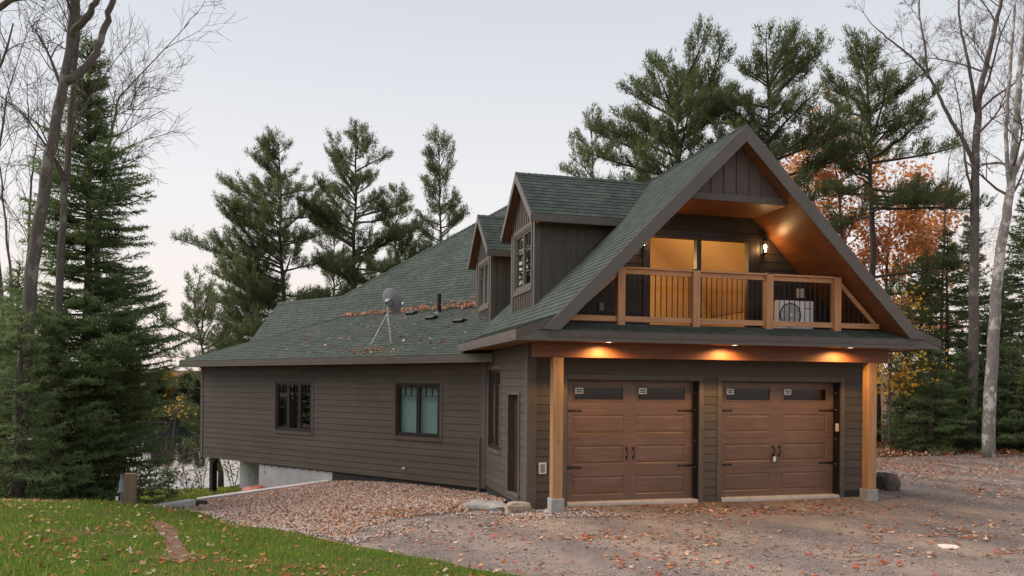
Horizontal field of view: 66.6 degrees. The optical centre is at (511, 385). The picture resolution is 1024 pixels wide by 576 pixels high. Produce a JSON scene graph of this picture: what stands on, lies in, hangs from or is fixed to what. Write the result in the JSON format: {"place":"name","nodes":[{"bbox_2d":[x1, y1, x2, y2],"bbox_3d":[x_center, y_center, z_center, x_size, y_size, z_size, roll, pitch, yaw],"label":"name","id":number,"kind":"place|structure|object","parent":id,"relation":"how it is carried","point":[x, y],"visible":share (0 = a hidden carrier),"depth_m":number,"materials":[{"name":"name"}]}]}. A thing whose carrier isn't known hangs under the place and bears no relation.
{"place":"outdoors","nodes":[
{"label":"outdoors","id":0,"kind":"place"},
{"bbox_2d":[10,420,239,489],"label":"lake","id":1,"kind":"structure","parent":0,"point":[184,431],"depth_m":50.19,"materials":[{"name":"grey liquid"}]},
{"bbox_2d":[0,490,537,575],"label":"lawn","id":2,"kind":"structure","parent":0,"point":[120,538],"depth_m":9.97,"materials":[{"name":"plant"}]},
{"bbox_2d":[115,475,123,500],"bbox_3d":[-7.647,2.144,15.242,0.160,0.800,0.084,0,0,0],"label":"covered stake","id":3,"kind":"object","parent":2,"relation":"on","point":[120,489],"visible":0.83,"depth_m":15.23,"materials":[{"name":"grey plastic"}]},
{"bbox_2d":[123,473,137,504],"bbox_3d":[-7.253,2.065,14.814,0.210,0.800,0.180,2,-1,-14],"label":"wooden post","id":4,"kind":"object","parent":2,"relation":"on","point":[130,488],"visible":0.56,"depth_m":14.74,"materials":[{"name":"brown wood"}]},
{"bbox_2d":[115,451,181,482],"bbox_3d":[-10.111,2.313,20.921,1.838,1.897,1.774,0,0,0],"label":"shrub","id":5,"kind":"object","parent":2,"relation":"on","point":[149,471],"visible":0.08,"depth_m":21.16,"materials":[{"name":"green plant"}]},
{"bbox_2d":[127,424,183,497],"bbox_3d":[-10.566,2.166,23.055,1.650,2.288,1.379,0,0,0],"label":"shrub","id":6,"kind":"object","parent":2,"relation":"on","point":[158,460],"visible":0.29,"depth_m":23.08,"materials":[{"name":"green plant"}]},
{"bbox_2d":[151,522,190,561],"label":"bare soil","id":7,"kind":"structure","parent":2,"relation":"on","point":[173,547],"depth_m":9.96,"materials":[{"name":"brown soil"}]},
{"bbox_2d":[146,432,198,495],"bbox_3d":[-10.961,2.500,24.965,1.743,2.091,1.294,0,0,21],"label":"shrub","id":8,"kind":"object","parent":2,"relation":"on","point":[175,471],"visible":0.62,"depth_m":25.01,"materials":[{"name":"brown plant"}]},
{"bbox_2d":[162,390,195,447],"bbox_3d":[-14.088,1.241,32.877,1.647,2.812,1.570,0,0,-41],"label":"autumn shrub","id":9,"kind":"object","parent":2,"relation":"on","point":[175,410],"visible":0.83,"depth_m":32.98,"materials":[{"name":"yellow plant"}]},
{"bbox_2d":[138,485,242,508],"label":"grass","id":10,"kind":"structure","parent":2,"relation":"on","point":[201,492],"depth_m":25.66,"materials":[{"name":"green plant"}]},
{"bbox_2d":[168,448,225,492],"bbox_3d":[-11.001,3.040,27.130,2.068,1.781,1.344,0,0,-23],"label":"shrub","id":11,"kind":"object","parent":2,"relation":"on","point":[189,480],"visible":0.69,"depth_m":27.00,"materials":[{"name":"brown plant"}]},
{"bbox_2d":[176,428,227,488],"bbox_3d":[-12.839,2.997,31.986,2.382,2.546,1.247,0,0,-27],"label":"shrub","id":12,"kind":"object","parent":2,"relation":"on","point":[198,465],"visible":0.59,"depth_m":31.93,"materials":[{"name":"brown plant"}]},
{"bbox_2d":[217,459,239,488],"bbox_3d":[-11.174,3.028,30.976,1.974,2.256,1.540,0,0,0],"label":"shrub","id":13,"kind":"object","parent":2,"relation":"on","point":[227,474],"visible":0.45,"depth_m":30.94,"materials":[{"name":"brown plant"}]},
{"bbox_2d":[0,498,499,575],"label":"fallen leaves","id":14,"kind":"object","parent":2,"relation":"on","point":[176,537],"visible":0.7,"depth_m":9.41,"materials":[{"name":"orange plant"}]},
{"bbox_2d":[239,485,265,491],"bbox_3d":[-7.977,3.371,24.250,1.238,0.573,0.798,0,0,38],"label":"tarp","id":15,"kind":"object","parent":2,"relation":"on","point":[247,488],"visible":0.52,"depth_m":24.05,"materials":[{"name":"pink plastic"}]},
{"bbox_2d":[180,480,507,542],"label":"loose gravel","id":16,"kind":"structure","parent":2,"relation":"on","point":[356,538],"depth_m":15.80,"materials":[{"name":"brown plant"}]},
{"bbox_2d":[196,500,207,504],"bbox_3d":[-7.794,2.877,18.936,0.772,0.216,0.166,0,0,-41],"label":"drain pipe","id":17,"kind":"object","parent":16,"relation":"on","point":[201,502],"visible":0.31,"depth_m":19.05,"materials":[{"name":"black plastic"}]},
{"bbox_2d":[0,0,1023,373],"label":"sky","id":18,"kind":"structure","parent":0,"point":[509,80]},
{"bbox_2d":[31,370,1021,486],"bbox_3d":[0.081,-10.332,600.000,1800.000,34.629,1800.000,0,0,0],"label":"ground","id":19,"kind":"structure","parent":0,"point":[883,408],"depth_m":51.47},
{"bbox_2d":[0,295,35,494],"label":"spruce tree","id":20,"kind":"object","parent":19,"relation":"on","point":[0,366],"visible":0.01,"depth_m":23.40,"materials":[{"name":"green plant"}]},
{"bbox_2d":[0,354,45,499],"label":"spruce tree","id":21,"kind":"object","parent":19,"relation":"on","point":[5,436],"visible":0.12,"depth_m":17.89,"materials":[{"name":"green plant"}]},
{"bbox_2d":[0,259,49,496],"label":"spruce tree","id":22,"kind":"object","parent":19,"relation":"on","point":[17,284],"visible":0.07,"depth_m":20.30,"materials":[{"name":"green plant"}]},
{"bbox_2d":[0,0,67,314],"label":"bare tree","id":23,"kind":"object","parent":19,"relation":"on","point":[1,136],"visible":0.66,"depth_m":25.98,"materials":[{"name":"grey plant"}]},
{"bbox_2d":[0,47,78,327],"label":"bare tree","id":24,"kind":"object","parent":19,"relation":"on","point":[3,200],"visible":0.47,"depth_m":21.88,"materials":[{"name":"grey plant"}]},
{"bbox_2d":[0,310,94,500],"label":"spruce tree","id":25,"kind":"object","parent":19,"relation":"on","point":[19,460],"visible":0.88,"depth_m":15.67,"materials":[{"name":"green plant"}]},
{"bbox_2d":[0,0,119,68],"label":"maple tree","id":26,"kind":"object","parent":19,"relation":"on","point":[4,4],"visible":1,"depth_m":15.49,"materials":[{"name":"brown plant"}]},
{"bbox_2d":[9,0,115,497],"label":"maple tree","id":27,"kind":"object","parent":19,"relation":"on","point":[66,77],"visible":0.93,"depth_m":16.53,"materials":[{"name":"brown plant"}]},
{"bbox_2d":[0,320,130,500],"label":"spruce tree","id":28,"kind":"object","parent":19,"relation":"on","point":[54,446],"visible":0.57,"depth_m":16.93,"materials":[{"name":"green plant"}]},
{"bbox_2d":[25,370,141,501],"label":"spruce tree","id":29,"kind":"object","parent":19,"relation":"on","point":[107,473],"visible":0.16,"depth_m":18.01,"materials":[{"name":"green plant"}]},
{"bbox_2d":[0,0,176,460],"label":"maple tree","id":30,"kind":"object","parent":19,"relation":"on","point":[65,179],"visible":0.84,"depth_m":17.33,"materials":[{"name":"brown plant"}]},
{"bbox_2d":[0,33,206,504],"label":"spruce tree","id":31,"kind":"object","parent":19,"relation":"on","point":[107,364],"visible":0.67,"depth_m":18.22,"materials":[{"name":"green plant"}]},
{"bbox_2d":[0,0,243,409],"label":"bare tree","id":32,"kind":"object","parent":19,"relation":"on","point":[116,100],"visible":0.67,"depth_m":25.00,"materials":[{"name":"grey plant"}]},
{"bbox_2d":[92,305,169,487],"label":"spruce tree","id":33,"kind":"object","parent":19,"relation":"on","point":[139,417],"visible":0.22,"depth_m":20.42,"materials":[{"name":"green plant"}]},
{"bbox_2d":[145,378,168,418],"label":"shore tree","id":34,"kind":"object","parent":19,"relation":"on","point":[158,391],"visible":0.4,"depth_m":103.97,"materials":[{"name":"green plant"}]},
{"bbox_2d":[152,468,183,501],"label":"spruce tree","id":35,"kind":"object","parent":19,"relation":"on","point":[172,482],"visible":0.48,"depth_m":22.44,"materials":[{"name":"green plant"}]},
{"bbox_2d":[159,371,176,413],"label":"shore tree","id":36,"kind":"object","parent":19,"relation":"on","point":[169,390],"visible":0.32,"depth_m":105.15,"materials":[{"name":"green plant"}]},
{"bbox_2d":[152,499,195,508],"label":"concrete curb","id":37,"kind":"structure","parent":19,"relation":"on","point":[185,503],"depth_m":18.48,"materials":[{"name":"grey concrete"}]},
{"bbox_2d":[165,391,188,419],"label":"shore tree","id":38,"kind":"object","parent":19,"relation":"on","point":[174,395],"visible":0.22,"depth_m":103.45,"materials":[{"name":"green plant"}]},
{"bbox_2d":[174,374,192,409],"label":"shore tree","id":39,"kind":"object","parent":19,"relation":"on","point":[185,390],"visible":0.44,"depth_m":105.03,"materials":[{"name":"green plant"}]},
{"bbox_2d":[181,371,198,405],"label":"shore tree","id":40,"kind":"object","parent":19,"relation":"on","point":[186,374],"visible":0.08,"depth_m":107.83,"materials":[{"name":"green plant"}]},
{"bbox_2d":[186,371,200,413],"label":"shore tree","id":41,"kind":"object","parent":19,"relation":"on","point":[195,395],"visible":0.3,"depth_m":104.05,"materials":[{"name":"green plant"}]},
{"bbox_2d":[139,264,249,486],"bbox_3d":[-13.698,-0.311,36.093,5.731,10.454,5.066,0,0,25],"label":"pine tree","id":42,"kind":"object","parent":19,"relation":"on","point":[209,292],"visible":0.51,"depth_m":35.38,"materials":[{"name":"green plant"}]},
{"bbox_2d":[197,234,302,381],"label":"pine tree","id":43,"kind":"object","parent":19,"relation":"on","point":[244,301],"visible":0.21,"depth_m":39.71,"materials":[{"name":"green plant"}]},
{"bbox_2d":[169,124,341,355],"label":"pine tree","id":44,"kind":"object","parent":19,"relation":"on","point":[263,218],"visible":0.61,"depth_m":40.43,"materials":[{"name":"green plant"}]},
{"bbox_2d":[197,480,328,499],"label":"concrete curb","id":45,"kind":"structure","parent":19,"relation":"on","point":[239,493],"depth_m":21.53,"materials":[{"name":"grey concrete"}]},
{"bbox_2d":[300,206,361,295],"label":"pine tree","id":46,"kind":"object","parent":19,"relation":"on","point":[323,272],"visible":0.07,"depth_m":46.64,"materials":[{"name":"green plant"}]},
{"bbox_2d":[253,115,423,324],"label":"pine tree","id":47,"kind":"object","parent":19,"relation":"on","point":[344,267],"visible":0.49,"depth_m":42.02,"materials":[{"name":"green plant"}]},
{"bbox_2d":[349,254,390,291],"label":"pine tree","id":48,"kind":"object","parent":19,"relation":"on","point":[374,267],"visible":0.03,"depth_m":40.67,"materials":[{"name":"green plant"}]},
{"bbox_2d":[351,178,423,285],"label":"pine tree","id":49,"kind":"object","parent":19,"relation":"on","point":[399,250],"visible":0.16,"depth_m":45.64,"materials":[{"name":"green plant"}]},
{"bbox_2d":[391,234,429,264],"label":"pine tree","id":50,"kind":"object","parent":19,"relation":"on","point":[421,249],"visible":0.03,"depth_m":43.64,"materials":[{"name":"green plant"}]},
{"bbox_2d":[410,122,473,250],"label":"pine tree","id":51,"kind":"object","parent":19,"relation":"on","point":[436,170],"visible":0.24,"depth_m":44.55,"materials":[{"name":"green plant"}]},
{"bbox_2d":[179,123,940,512],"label":"house","id":52,"kind":"structure","parent":19,"relation":"on","point":[621,343],"depth_m":16.75,"materials":[{"name":"paint"}]},
{"bbox_2d":[273,378,313,435],"bbox_3d":[-6.500,0.619,23.397,1.910,1.680,0.196,0,0,38],"label":"window","id":53,"kind":"structure","parent":52,"relation":"in","point":[286,383],"depth_m":23.51,"materials":[{"name":"black glass"}]},
{"bbox_2d":[255,308,486,356],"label":"roof leaves","id":54,"kind":"object","parent":52,"relation":"on","point":[380,340],"visible":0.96,"depth_m":21.90,"materials":[{"name":"brown plant"}]},
{"bbox_2d":[369,288,409,344],"bbox_3d":[-3.421,-1.936,21.852,1.028,1.582,0.646,0,0,-29],"label":"satellite dish","id":55,"kind":"object","parent":52,"relation":"on","point":[392,301],"visible":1,"depth_m":21.77,"materials":[{"name":"metal"}]},
{"bbox_2d":[343,296,475,315],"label":"roof leaves","id":56,"kind":"object","parent":52,"relation":"on","point":[435,307],"visible":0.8,"depth_m":24.53,"materials":[{"name":"brown plant"}]},
{"bbox_2d":[393,380,442,441],"bbox_3d":[-2.416,0.636,20.243,1.770,1.570,0.171,0,0,38],"label":"window","id":57,"kind":"structure","parent":52,"relation":"in","point":[417,404],"depth_m":20.24,"materials":[{"name":"black glass"}]},
{"bbox_2d":[487,365,501,455],"bbox_3d":[-0.368,0.542,17.934,0.126,2.010,1.380,0,0,-14],"label":"window","id":58,"kind":"structure","parent":52,"relation":"in","point":[494,388],"depth_m":18.07,"materials":[{"name":"black glass"}]},
{"bbox_2d":[506,392,520,500],"bbox_3d":[0.081,1.261,16.219,0.180,2.260,1.030,0,0,-14],"label":"entry door","id":59,"kind":"structure","parent":52,"relation":"in","point":[512,495],"depth_m":16.42,"materials":[{"name":"metal"}]},
{"bbox_2d":[567,380,692,501],"bbox_3d":[2.411,1.091,15.942,2.820,2.484,0.112,0,0,-14],"label":"garage door","id":60,"kind":"structure","parent":52,"relation":"in","point":[626,441],"depth_m":15.95,"materials":[{"name":"brown wood"}]},
{"bbox_2d":[642,229,759,327],"bbox_3d":[3.950,-2.164,16.312,2.670,2.090,0.180,0,0,-14],"label":"patio door","id":61,"kind":"structure","parent":52,"relation":"in","point":[752,242],"depth_m":16.38,"materials":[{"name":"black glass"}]},
{"bbox_2d":[721,381,832,496],"bbox_3d":[5.686,1.117,16.783,2.820,2.484,0.112,0,0,-14],"label":"garage door","id":62,"kind":"structure","parent":52,"relation":"in","point":[800,432],"depth_m":16.79,"materials":[{"name":"brown wood"}]},
{"bbox_2d":[773,300,812,328],"bbox_3d":[5.774,-1.425,16.162,0.860,0.640,0.400,0,0,-14],"label":"heat pump","id":63,"kind":"object","parent":52,"relation":"on","point":[776,310],"visible":0.52,"depth_m":15.99,"materials":[{"name":"paint"}]},
{"bbox_2d":[556,101,623,179],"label":"pine tree","id":64,"kind":"object","parent":19,"relation":"on","point":[586,159],"visible":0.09,"depth_m":36.48,"materials":[{"name":"green plant"}]},
{"bbox_2d":[576,12,814,188],"bbox_3d":[6.727,-5.847,32.337,9.618,17.730,8.564,0,0,0],"label":"pine tree","id":65,"kind":"object","parent":19,"relation":"on","point":[686,94],"visible":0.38,"depth_m":30.99,"materials":[{"name":"green plant"}]},
{"bbox_2d":[696,15,873,233],"bbox_3d":[9.972,-5.858,30.940,6.739,17.465,6.637,0,0,-31],"label":"pine tree","id":66,"kind":"object","parent":19,"relation":"on","point":[785,59],"visible":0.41,"depth_m":29.94,"materials":[{"name":"green plant"}]},
{"bbox_2d":[783,109,880,258],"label":"autumn maple","id":67,"kind":"object","parent":19,"relation":"on","point":[815,204],"visible":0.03,"depth_m":38.37,"materials":[{"name":"orange plant"}]},
{"bbox_2d":[779,80,917,264],"bbox_3d":[15.825,-5.723,36.308,8.181,16.126,5.104,0,0,0],"label":"autumn maple","id":68,"kind":"object","parent":19,"relation":"on","point":[836,204],"visible":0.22,"depth_m":36.03,"materials":[{"name":"orange plant"}]},
{"bbox_2d":[843,135,943,423],"bbox_3d":[17.809,-4.936,37.562,5.798,15.174,6.049,0,0,42],"label":"autumn maple","id":69,"kind":"object","parent":19,"relation":"on","point":[912,222],"visible":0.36,"depth_m":37.31,"materials":[{"name":"orange plant"}]},
{"bbox_2d":[790,23,997,443],"bbox_3d":[15.744,-6.250,33.160,7.733,17.762,8.517,0,0,20],"label":"pine tree","id":70,"kind":"object","parent":19,"relation":"on","point":[911,194],"visible":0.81,"depth_m":32.09,"materials":[{"name":"green plant"}]},
{"bbox_2d":[876,351,936,451],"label":"spruce tree","id":71,"kind":"object","parent":19,"relation":"on","point":[896,420],"visible":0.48,"depth_m":30.86,"materials":[{"name":"green plant"}]},
{"bbox_2d":[881,359,938,443],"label":"spruce tree","id":72,"kind":"object","parent":19,"relation":"on","point":[886,403],"visible":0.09,"depth_m":32.49,"materials":[{"name":"green plant"}]},
{"bbox_2d":[877,284,955,444],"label":"autumn maple","id":73,"kind":"object","parent":19,"relation":"on","point":[893,356],"visible":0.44,"depth_m":29.65,"materials":[{"name":"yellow plant"}]},
{"bbox_2d":[886,255,959,428],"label":"spruce tree","id":74,"kind":"object","parent":19,"relation":"on","point":[913,301],"visible":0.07,"depth_m":34.87,"materials":[{"name":"green plant"}]},
{"bbox_2d":[852,40,1014,353],"bbox_3d":[20.482,-6.343,36.372,7.514,18.617,5.575,0,0,0],"label":"bare tree","id":75,"kind":"object","parent":19,"relation":"on","point":[945,226],"visible":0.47,"depth_m":36.77,"materials":[{"name":"brown plant"}]},
{"bbox_2d":[844,0,1023,449],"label":"birch tree","id":76,"kind":"object","parent":19,"relation":"on","point":[973,305],"visible":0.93,"depth_m":29.89,"materials":[{"name":"grey plant"}]},
{"bbox_2d":[878,156,992,347],"bbox_3d":[21.409,-4.511,39.746,5.787,14.615,5.456,0,0,0],"label":"autumn maple","id":77,"kind":"object","parent":19,"relation":"on","point":[934,228],"visible":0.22,"depth_m":39.57,"materials":[{"name":"orange plant"}]},
{"bbox_2d":[891,350,981,455],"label":"spruce tree","id":78,"kind":"object","parent":19,"relation":"on","point":[930,422],"visible":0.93,"depth_m":29.36,"materials":[{"name":"green plant"}]},
{"bbox_2d":[921,370,961,442],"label":"spruce tree","id":79,"kind":"object","parent":19,"relation":"on","point":[940,415],"visible":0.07,"depth_m":31.91,"materials":[{"name":"green plant"}]},
{"bbox_2d":[892,228,1005,420],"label":"spruce tree","id":80,"kind":"object","parent":19,"relation":"on","point":[939,305],"visible":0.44,"depth_m":33.27,"materials":[{"name":"green plant"}]},
{"bbox_2d":[876,424,1023,457],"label":"fallen leaves","id":81,"kind":"object","parent":19,"relation":"on","point":[887,449],"visible":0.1,"depth_m":29.14,"materials":[{"name":"brown plant"}]},
{"bbox_2d":[900,0,1023,189],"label":"bare tree","id":82,"kind":"object","parent":19,"relation":"on","point":[1021,2],"visible":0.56,"depth_m":36.10,"materials":[{"name":"grey plant"}]},
{"bbox_2d":[935,350,1002,453],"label":"spruce tree","id":83,"kind":"object","parent":19,"relation":"on","point":[963,398],"visible":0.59,"depth_m":29.90,"materials":[{"name":"green plant"}]},
{"bbox_2d":[944,210,1008,423],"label":"spruce tree","id":84,"kind":"object","parent":19,"relation":"on","point":[984,299],"visible":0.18,"depth_m":36.84,"materials":[{"name":"green plant"}]},
{"bbox_2d":[938,0,1023,457],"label":"birch tree","id":85,"kind":"object","parent":19,"relation":"on","point":[1012,166],"visible":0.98,"depth_m":27.48,"materials":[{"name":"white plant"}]},
{"bbox_2d":[949,317,1021,435],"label":"spruce tree","id":86,"kind":"object","parent":19,"relation":"on","point":[983,347],"visible":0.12,"depth_m":33.86,"materials":[{"name":"green plant"}]},
{"bbox_2d":[978,335,1023,450],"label":"spruce tree","id":87,"kind":"object","parent":19,"relation":"on","point":[1014,353],"visible":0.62,"depth_m":29.64,"materials":[{"name":"green plant"}]},
{"bbox_2d":[978,255,1023,427],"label":"spruce tree","id":88,"kind":"object","parent":19,"relation":"on","point":[1006,294],"visible":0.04,"depth_m":34.89,"materials":[{"name":"green plant"}]},
{"bbox_2d":[979,179,1023,436],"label":"spruce tree","id":89,"kind":"object","parent":19,"relation":"on","point":[1012,325],"visible":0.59,"depth_m":32.53,"materials":[{"name":"green plant"}]},
{"bbox_2d":[981,362,1023,454],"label":"spruce tree","id":90,"kind":"object","parent":19,"relation":"on","point":[1016,423],"visible":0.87,"depth_m":28.88,"materials":[{"name":"green plant"}]},
{"bbox_2d":[997,347,1023,436],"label":"spruce tree","id":91,"kind":"object","parent":19,"relation":"on","point":[1016,399],"visible":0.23,"depth_m":30.44,"materials":[{"name":"green plant"}]},
{"bbox_2d":[317,454,1023,575],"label":"driveway","id":92,"kind":"structure","parent":0,"point":[583,557],"depth_m":12.75,"materials":[{"name":"grey gravel"}]},
{"bbox_2d":[464,499,505,511],"bbox_3d":[-0.438,2.406,15.403,1.089,0.225,0.611,0,0,41],"label":"step stone","id":93,"kind":"object","parent":92,"relation":"on","point":[484,505],"visible":0.63,"depth_m":15.25,"materials":[{"name":"grey stone"}]},
{"bbox_2d":[504,501,531,513],"bbox_3d":[0.109,2.358,14.958,0.513,0.277,0.308,0,0,-20],"label":"boulder","id":94,"kind":"object","parent":92,"relation":"on","point":[515,506],"visible":0.76,"depth_m":14.85,"materials":[{"name":"beige stone"}]},
{"bbox_2d":[483,508,629,517],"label":"loose gravel","id":95,"kind":"structure","parent":92,"relation":"on","point":[580,512],"depth_m":14.54,"materials":[{"name":"grey gravel"}]},
{"bbox_2d":[326,452,1023,575],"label":"fallen leaves","id":96,"kind":"object","parent":92,"relation":"on","point":[985,538],"visible":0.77,"depth_m":13.40,"materials":[{"name":"brown plant"}]},
{"bbox_2d":[876,472,900,490],"bbox_3d":[8.804,2.337,18.304,0.419,0.602,0.507,0,0,-29],"label":"boulder","id":97,"kind":"object","parent":92,"relation":"on","point":[886,481],"visible":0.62,"depth_m":18.14,"materials":[{"name":"stone"}]},
{"bbox_2d":[937,544,959,549],"bbox_3d":[6.659,2.467,11.895,0.284,0.050,0.329,0,0,17],"label":"flat stone","id":98,"kind":"object","parent":92,"relation":"on","point":[948,546],"visible":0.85,"depth_m":11.84,"materials":[{"name":"beige stone"}]}
]}

